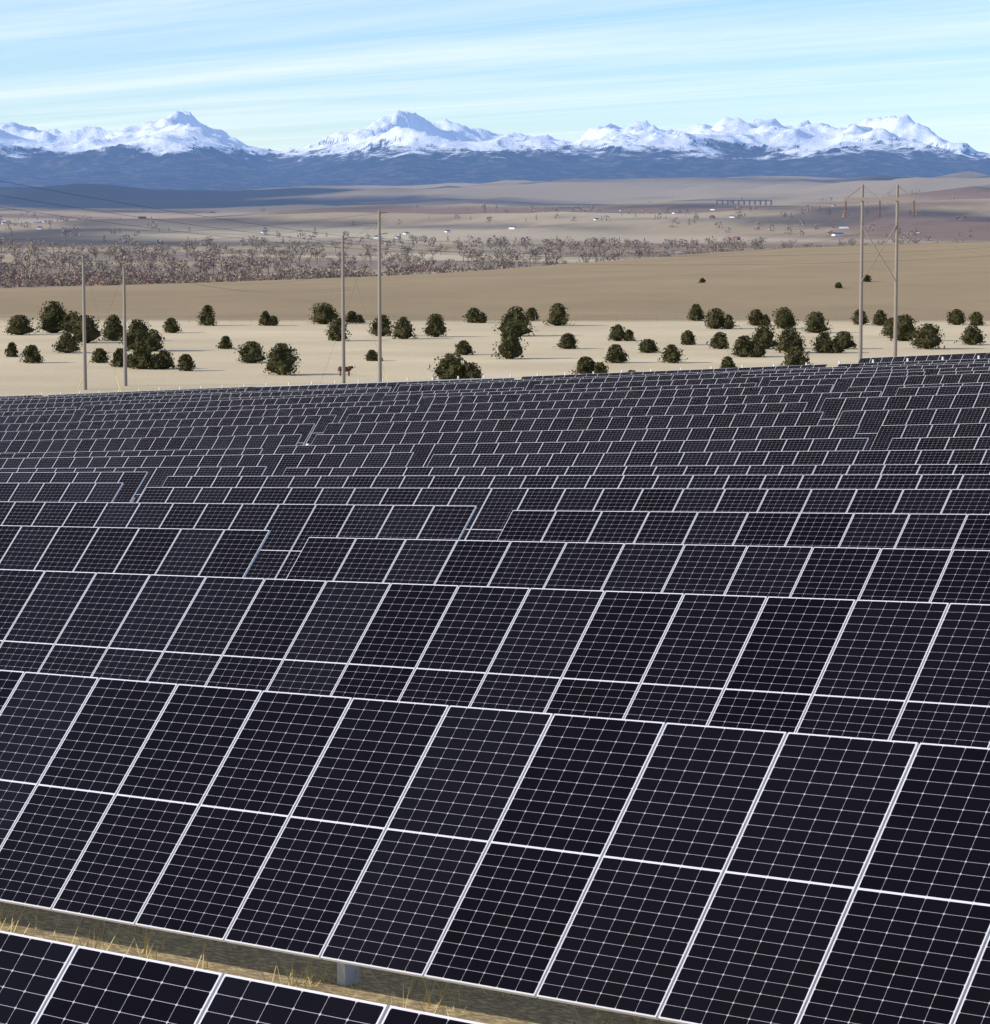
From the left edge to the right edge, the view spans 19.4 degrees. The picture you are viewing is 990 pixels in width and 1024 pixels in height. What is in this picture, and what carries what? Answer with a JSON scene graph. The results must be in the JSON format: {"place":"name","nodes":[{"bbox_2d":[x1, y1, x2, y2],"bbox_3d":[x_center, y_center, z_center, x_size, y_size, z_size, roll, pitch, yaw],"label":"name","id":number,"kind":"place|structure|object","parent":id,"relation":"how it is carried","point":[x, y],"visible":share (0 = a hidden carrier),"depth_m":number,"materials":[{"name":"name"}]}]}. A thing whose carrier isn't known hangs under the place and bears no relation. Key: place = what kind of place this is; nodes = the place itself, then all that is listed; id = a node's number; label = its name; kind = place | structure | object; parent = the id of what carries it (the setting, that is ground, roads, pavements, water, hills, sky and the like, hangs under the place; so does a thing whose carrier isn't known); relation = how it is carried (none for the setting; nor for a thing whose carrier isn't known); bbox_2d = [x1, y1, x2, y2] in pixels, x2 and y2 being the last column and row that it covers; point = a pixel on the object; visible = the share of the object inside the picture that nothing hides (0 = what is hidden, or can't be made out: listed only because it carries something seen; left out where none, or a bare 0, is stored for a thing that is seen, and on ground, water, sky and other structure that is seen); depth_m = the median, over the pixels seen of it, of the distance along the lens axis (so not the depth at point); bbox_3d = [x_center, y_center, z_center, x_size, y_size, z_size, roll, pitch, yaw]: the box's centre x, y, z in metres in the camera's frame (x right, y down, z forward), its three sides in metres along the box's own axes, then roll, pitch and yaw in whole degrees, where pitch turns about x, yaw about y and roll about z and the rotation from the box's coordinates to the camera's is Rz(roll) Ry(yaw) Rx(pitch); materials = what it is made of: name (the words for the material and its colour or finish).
{"place":"outdoors","nodes":[
{"label":"outdoors","id":0,"kind":"place"},
{"bbox_2d":[0,171,989,1023],"bbox_3d":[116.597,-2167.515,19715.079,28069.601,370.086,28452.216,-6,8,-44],"label":"terrain","id":1,"kind":"structure","parent":0,"point":[934,287],"depth_m":737.31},
{"bbox_2d":[4,342,18,356],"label":"juniper","id":2,"kind":"object","parent":1,"relation":"on","point":[11,351],"visible":1,"depth_m":429.02,"materials":[{"name":"green plant"}]},
{"bbox_2d":[2,314,35,334],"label":"juniper","id":3,"kind":"object","parent":1,"relation":"on","point":[18,324],"visible":1,"depth_m":507.84,"materials":[{"name":"green plant"}]},
{"bbox_2d":[19,345,44,362],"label":"juniper","id":4,"kind":"object","parent":1,"relation":"on","point":[31,353],"visible":1,"depth_m":411.13,"materials":[{"name":"green plant"}]},
{"bbox_2d":[32,300,79,332],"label":"juniper","id":5,"kind":"object","parent":1,"relation":"on","point":[54,317],"visible":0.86,"depth_m":515.94,"materials":[{"name":"green plant"}]},
{"bbox_2d":[52,333,82,352],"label":"juniper","id":6,"kind":"object","parent":1,"relation":"on","point":[68,342],"visible":1,"depth_m":441.74,"materials":[{"name":"green plant"}]},
{"bbox_2d":[69,315,107,342],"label":"juniper","id":7,"kind":"object","parent":1,"relation":"on","point":[92,332],"visible":0.81,"depth_m":476.12,"materials":[{"name":"green plant"}]},
{"bbox_2d":[73,257,120,391],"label":"pole","id":8,"kind":"object","parent":1,"relation":"on","point":[83,270],"visible":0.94,"depth_m":349.32,"materials":[{"name":"brown wood"}]},
{"bbox_2d":[89,347,110,362],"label":"juniper","id":9,"kind":"object","parent":1,"relation":"on","point":[99,355],"visible":0.99,"depth_m":411.80,"materials":[{"name":"green plant"}]},
{"bbox_2d":[78,266,133,388],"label":"pole","id":10,"kind":"object","parent":1,"relation":"on","point":[124,339],"visible":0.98,"depth_m":357.38,"materials":[{"name":"brown wood"}]},
{"bbox_2d":[100,314,128,340],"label":"juniper","id":11,"kind":"object","parent":1,"relation":"on","point":[113,328],"visible":0.95,"depth_m":484.26,"materials":[{"name":"green plant"}]},
{"bbox_2d":[109,348,131,366],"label":"juniper","id":12,"kind":"object","parent":1,"relation":"on","point":[117,359],"visible":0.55,"depth_m":400.90,"materials":[{"name":"green plant"}]},
{"bbox_2d":[117,319,165,350],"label":"juniper","id":13,"kind":"object","parent":1,"relation":"on","point":[138,334],"visible":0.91,"depth_m":448.59,"materials":[{"name":"green plant"}]},
{"bbox_2d":[127,347,164,369],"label":"juniper","id":14,"kind":"object","parent":1,"relation":"on","point":[142,358],"visible":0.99,"depth_m":395.49,"materials":[{"name":"green plant"}]},
{"bbox_2d":[159,350,176,368],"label":"juniper","id":15,"kind":"object","parent":1,"relation":"on","point":[167,359],"visible":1,"depth_m":396.01,"materials":[{"name":"green plant"}]},
{"bbox_2d":[162,317,181,332],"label":"juniper","id":16,"kind":"object","parent":1,"relation":"on","point":[170,325],"visible":1,"depth_m":518.29,"materials":[{"name":"green plant"}]},
{"bbox_2d":[175,354,195,370],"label":"juniper","id":17,"kind":"object","parent":1,"relation":"on","point":[185,363],"visible":1,"depth_m":391.42,"materials":[{"name":"green plant"}]},
{"bbox_2d":[196,304,218,325],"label":"juniper","id":18,"kind":"object","parent":1,"relation":"on","point":[206,318],"visible":1,"depth_m":550.45,"materials":[{"name":"green plant"}]},
{"bbox_2d":[215,336,234,348],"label":"juniper","id":19,"kind":"object","parent":1,"relation":"on","point":[224,343],"visible":1,"depth_m":457.24,"materials":[{"name":"green plant"}]},
{"bbox_2d":[131,443,358,985],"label":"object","id":20,"kind":"object","parent":1,"relation":"on","point":[348,970],"visible":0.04,"depth_m":23.00,"materials":[{"name":"silver metal"}]},
{"bbox_2d":[0,352,989,1023],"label":"solar panels","id":21,"kind":"object","parent":20,"relation":"on","point":[662,696],"visible":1,"depth_m":28.21,"materials":[{"name":"black glass"}]},
{"bbox_2d":[235,341,268,362],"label":"juniper","id":22,"kind":"object","parent":1,"relation":"on","point":[251,352],"visible":1,"depth_m":412.92,"materials":[{"name":"green plant"}]},
{"bbox_2d":[258,310,279,325],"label":"juniper","id":23,"kind":"object","parent":1,"relation":"on","point":[266,318],"visible":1,"depth_m":550.49,"materials":[{"name":"green plant"}]},
{"bbox_2d":[261,343,300,374],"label":"juniper","id":24,"kind":"object","parent":1,"relation":"on","point":[282,359],"visible":1,"depth_m":381.71,"materials":[{"name":"green plant"}]},
{"bbox_2d":[309,302,345,323],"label":"juniper","id":25,"kind":"object","parent":1,"relation":"on","point":[323,313],"visible":0.98,"depth_m":557.42,"materials":[{"name":"green plant"}]},
{"bbox_2d":[0,902,665,1023],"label":"dry grass tufts","id":26,"kind":"object","parent":1,"relation":"on","point":[102,922],"visible":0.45,"depth_m":23.14,"materials":[{"name":"brown plant"}]},
{"bbox_2d":[324,318,351,340],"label":"juniper","id":27,"kind":"object","parent":1,"relation":"on","point":[335,327],"visible":0.85,"depth_m":486.23,"materials":[{"name":"green plant"}]},
{"bbox_2d":[338,365,355,375],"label":"cow","id":28,"kind":"object","parent":1,"relation":"on","point":[348,369],"visible":0.98,"depth_m":379.98},
{"bbox_2d":[321,211,388,382],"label":"pole","id":29,"kind":"object","parent":1,"relation":"on","point":[379,310],"visible":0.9,"depth_m":334.05,"materials":[{"name":"brown wood"}]},
{"bbox_2d":[0,181,989,293],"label":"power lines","id":30,"kind":"object","parent":29,"relation":"attached to","point":[399,242],"visible":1,"depth_m":310.95,"materials":[{"name":"grey"}]},
{"bbox_2d":[345,311,366,322],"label":"juniper","id":31,"kind":"object","parent":1,"relation":"on","point":[351,317],"visible":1,"depth_m":563.83,"materials":[{"name":"green plant"}]},
{"bbox_2d":[334,236,387,382],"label":"pole","id":32,"kind":"object","parent":1,"relation":"on","point":[342,272],"visible":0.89,"depth_m":351.11,"materials":[{"name":"brown wood"}]},
{"bbox_2d":[0,250,725,286],"bbox_3d":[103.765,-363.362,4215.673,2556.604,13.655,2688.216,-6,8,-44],"label":"willow thickets","id":33,"kind":"object","parent":1,"relation":"on","point":[148,278],"visible":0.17,"depth_m":3250.95,"materials":[{"name":"brown plant"}]},
{"bbox_2d":[363,349,383,360],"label":"juniper","id":34,"kind":"object","parent":1,"relation":"on","point":[371,355],"visible":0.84,"depth_m":419.79,"materials":[{"name":"green plant"}]},
{"bbox_2d":[367,315,392,335],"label":"juniper","id":35,"kind":"object","parent":1,"relation":"on","point":[386,323],"visible":0.69,"depth_m":505.29,"materials":[{"name":"green plant"}]},
{"bbox_2d":[389,317,416,338],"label":"juniper","id":36,"kind":"object","parent":1,"relation":"on","point":[403,329],"visible":1,"depth_m":494.21,"materials":[{"name":"green plant"}]},
{"bbox_2d":[422,313,446,336],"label":"juniper","id":37,"kind":"object","parent":1,"relation":"on","point":[435,327],"visible":1,"depth_m":502.03,"materials":[{"name":"green plant"}]},
{"bbox_2d":[428,352,483,380],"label":"juniper","id":38,"kind":"object","parent":1,"relation":"on","point":[451,366],"visible":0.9,"depth_m":363.61,"materials":[{"name":"green plant"}]},
{"bbox_2d":[454,340,474,354],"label":"juniper","id":39,"kind":"object","parent":1,"relation":"on","point":[463,347],"visible":1,"depth_m":438.03,"materials":[{"name":"green plant"}]},
{"bbox_2d":[462,307,486,322],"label":"juniper","id":40,"kind":"object","parent":1,"relation":"on","point":[473,315],"visible":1,"depth_m":564.83,"materials":[{"name":"green plant"}]},
{"bbox_2d":[0,198,959,284],"bbox_3d":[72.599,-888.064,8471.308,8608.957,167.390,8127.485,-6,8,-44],"label":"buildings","id":41,"kind":"structure","parent":1,"relation":"on","point":[644,241],"depth_m":6952.86,"materials":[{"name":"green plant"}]},
{"bbox_2d":[1,200,966,239],"bbox_3d":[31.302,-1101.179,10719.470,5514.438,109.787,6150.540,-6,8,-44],"label":"town buildings","id":42,"kind":"structure","parent":1,"relation":"on","point":[711,216],"depth_m":8311.37,"materials":[{"name":"white paint"}]},
{"bbox_2d":[0,189,972,287],"bbox_3d":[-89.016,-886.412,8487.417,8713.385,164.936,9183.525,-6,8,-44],"label":"bare trees","id":43,"kind":"object","parent":1,"relation":"on","point":[252,266],"visible":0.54,"depth_m":3933.51,"materials":[{"name":"brown plant"}]},
{"bbox_2d":[23,355,979,395],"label":"array perimeter fence","id":44,"kind":"object","parent":1,"relation":"on","point":[907,360],"visible":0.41,"depth_m":234.43,"materials":[{"name":"silver metal"}]},
{"bbox_2d":[491,328,528,358],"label":"juniper","id":45,"kind":"object","parent":1,"relation":"on","point":[509,346],"visible":1,"depth_m":425.19,"materials":[{"name":"green plant"}]},
{"bbox_2d":[492,306,538,335],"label":"juniper","id":46,"kind":"object","parent":1,"relation":"on","point":[517,320],"visible":0.89,"depth_m":504.77,"materials":[{"name":"green plant"}]},
{"bbox_2d":[525,307,539,320],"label":"juniper","id":47,"kind":"object","parent":1,"relation":"on","point":[531,314],"visible":0.93,"depth_m":575.42,"materials":[{"name":"green plant"}]},
{"bbox_2d":[127,315,989,321],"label":"pasture fence","id":48,"kind":"object","parent":1,"relation":"on","point":[624,315],"visible":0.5,"depth_m":572.81,"materials":[{"name":"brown wood"}]},
{"bbox_2d":[543,303,574,325],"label":"juniper","id":49,"kind":"object","parent":1,"relation":"on","point":[557,316],"visible":1,"depth_m":551.08,"materials":[{"name":"green plant"}]},
{"bbox_2d":[554,333,579,348],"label":"juniper","id":50,"kind":"object","parent":1,"relation":"on","point":[567,340],"visible":1,"depth_m":457.31,"materials":[{"name":"green plant"}]},
{"bbox_2d":[568,356,608,373],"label":"juniper","id":51,"kind":"object","parent":1,"relation":"on","point":[585,365],"visible":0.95,"depth_m":382.23,"materials":[{"name":"green plant"}]},
{"bbox_2d":[602,344,629,362],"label":"juniper","id":52,"kind":"object","parent":1,"relation":"on","point":[615,353],"visible":1,"depth_m":413.91,"materials":[{"name":"green plant"}]},
{"bbox_2d":[606,324,635,340],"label":"juniper","id":53,"kind":"object","parent":1,"relation":"on","point":[617,333],"visible":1,"depth_m":485.94,"materials":[{"name":"green plant"}]},
{"bbox_2d":[637,339,660,352],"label":"juniper","id":54,"kind":"object","parent":1,"relation":"on","point":[647,345],"visible":1,"depth_m":443.52,"materials":[{"name":"green plant"}]},
{"bbox_2d":[657,344,687,362],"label":"juniper","id":55,"kind":"object","parent":1,"relation":"on","point":[672,354],"visible":1,"depth_m":413.92,"materials":[{"name":"green plant"}]},
{"bbox_2d":[680,330,696,344],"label":"juniper","id":56,"kind":"object","parent":1,"relation":"on","point":[687,337],"visible":1,"depth_m":471.00,"materials":[{"name":"green plant"}]},
{"bbox_2d":[686,304,705,320],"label":"juniper","id":57,"kind":"object","parent":1,"relation":"on","point":[695,310],"visible":0.99,"depth_m":574.49,"materials":[{"name":"green plant"}]},
{"bbox_2d":[706,331,729,348],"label":"juniper","id":58,"kind":"object","parent":1,"relation":"on","point":[719,340],"visible":1,"depth_m":456.53,"materials":[{"name":"green plant"}]},
{"bbox_2d":[704,308,740,328],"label":"juniper","id":59,"kind":"object","parent":1,"relation":"on","point":[717,319],"visible":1,"depth_m":535.62,"materials":[{"name":"green plant"}]},
{"bbox_2d":[720,356,737,367],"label":"juniper","id":60,"kind":"object","parent":1,"relation":"on","point":[727,362],"visible":0.74,"depth_m":389.55,"materials":[{"name":"green plant"}]},
{"bbox_2d":[728,335,767,356],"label":"juniper","id":61,"kind":"object","parent":1,"relation":"on","point":[744,346],"visible":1,"depth_m":430.70,"materials":[{"name":"green plant"}]},
{"bbox_2d":[746,309,771,325],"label":"juniper","id":62,"kind":"object","parent":1,"relation":"on","point":[757,317],"visible":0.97,"depth_m":550.79,"materials":[{"name":"green plant"}]},
{"bbox_2d":[750,324,779,348],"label":"juniper","id":63,"kind":"object","parent":1,"relation":"on","point":[764,335],"visible":0.81,"depth_m":456.08,"materials":[{"name":"green plant"}]},
{"bbox_2d":[771,306,800,328],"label":"juniper","id":64,"kind":"object","parent":1,"relation":"on","point":[785,318],"visible":0.98,"depth_m":536.02,"materials":[{"name":"green plant"}]},
{"bbox_2d":[771,327,809,352],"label":"juniper","id":65,"kind":"object","parent":1,"relation":"on","point":[788,338],"visible":0.92,"depth_m":443.05,"materials":[{"name":"green plant"}]},
{"bbox_2d":[780,346,813,365],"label":"juniper","id":66,"kind":"object","parent":1,"relation":"on","point":[794,356],"visible":0.86,"depth_m":392.19,"materials":[{"name":"green plant"}]},
{"bbox_2d":[802,311,833,332],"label":"juniper","id":67,"kind":"object","parent":1,"relation":"on","point":[815,321],"visible":1,"depth_m":517.65,"materials":[{"name":"green plant"}]},
{"bbox_2d":[809,332,844,352],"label":"juniper","id":68,"kind":"object","parent":1,"relation":"on","point":[824,343],"visible":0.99,"depth_m":443.21,"materials":[{"name":"green plant"}]},
{"bbox_2d":[834,282,842,287],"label":"juniper","id":69,"kind":"object","parent":1,"relation":"on","point":[838,285],"visible":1,"depth_m":711.78,"materials":[{"name":"green plant"}]},
{"bbox_2d":[832,331,857,348],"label":"juniper","id":70,"kind":"object","parent":1,"relation":"on","point":[845,340],"visible":0.81,"depth_m":456.16,"materials":[{"name":"green plant"}]},
{"bbox_2d":[850,309,869,324],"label":"juniper","id":71,"kind":"object","parent":1,"relation":"on","point":[855,319],"visible":0.67,"depth_m":555.11,"materials":[{"name":"green plant"}]},
{"bbox_2d":[863,274,871,281],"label":"juniper","id":72,"kind":"object","parent":1,"relation":"on","point":[867,278],"visible":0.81,"depth_m":737.22,"materials":[{"name":"green plant"}]},
{"bbox_2d":[872,310,886,325],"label":"juniper","id":73,"kind":"object","parent":1,"relation":"on","point":[879,318],"visible":0.95,"depth_m":551.03,"materials":[{"name":"green plant"}]},
{"bbox_2d":[844,185,915,361],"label":"transmission tower","id":74,"kind":"structure","parent":1,"relation":"on","point":[862,198],"depth_m":403.30,"materials":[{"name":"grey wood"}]},
{"bbox_2d":[879,317,893,335],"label":"juniper","id":75,"kind":"object","parent":1,"relation":"on","point":[888,322],"visible":0.52,"depth_m":503.91,"materials":[{"name":"green plant"}]},
{"bbox_2d":[883,314,919,340],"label":"juniper","id":76,"kind":"object","parent":1,"relation":"on","point":[906,329],"visible":0.87,"depth_m":483.99,"materials":[{"name":"green plant"}]},
{"bbox_2d":[907,323,944,348],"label":"juniper","id":77,"kind":"object","parent":1,"relation":"on","point":[927,337],"visible":1,"depth_m":456.14,"materials":[{"name":"green plant"}]},
{"bbox_2d":[946,309,965,324],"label":"juniper","id":78,"kind":"object","parent":1,"relation":"on","point":[956,317],"visible":1,"depth_m":554.25,"materials":[{"name":"green plant"}]},
{"bbox_2d":[954,325,986,344],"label":"juniper","id":79,"kind":"object","parent":1,"relation":"on","point":[972,335],"visible":1,"depth_m":469.88,"materials":[{"name":"green plant"}]},
{"bbox_2d":[967,312,985,325],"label":"juniper","id":80,"kind":"object","parent":1,"relation":"on","point":[975,318],"visible":1,"depth_m":550.18,"materials":[{"name":"green plant"}]},
{"bbox_2d":[0,110,989,189],"bbox_3d":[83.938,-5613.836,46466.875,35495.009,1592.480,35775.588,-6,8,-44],"label":"mountain range","id":81,"kind":"structure","parent":0,"point":[181,150],"depth_m":38074.94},
{"bbox_2d":[0,0,989,152],"label":"sky","id":82,"kind":"structure","parent":0,"point":[277,75],"materials":[{"name":"blue"}]}
]}

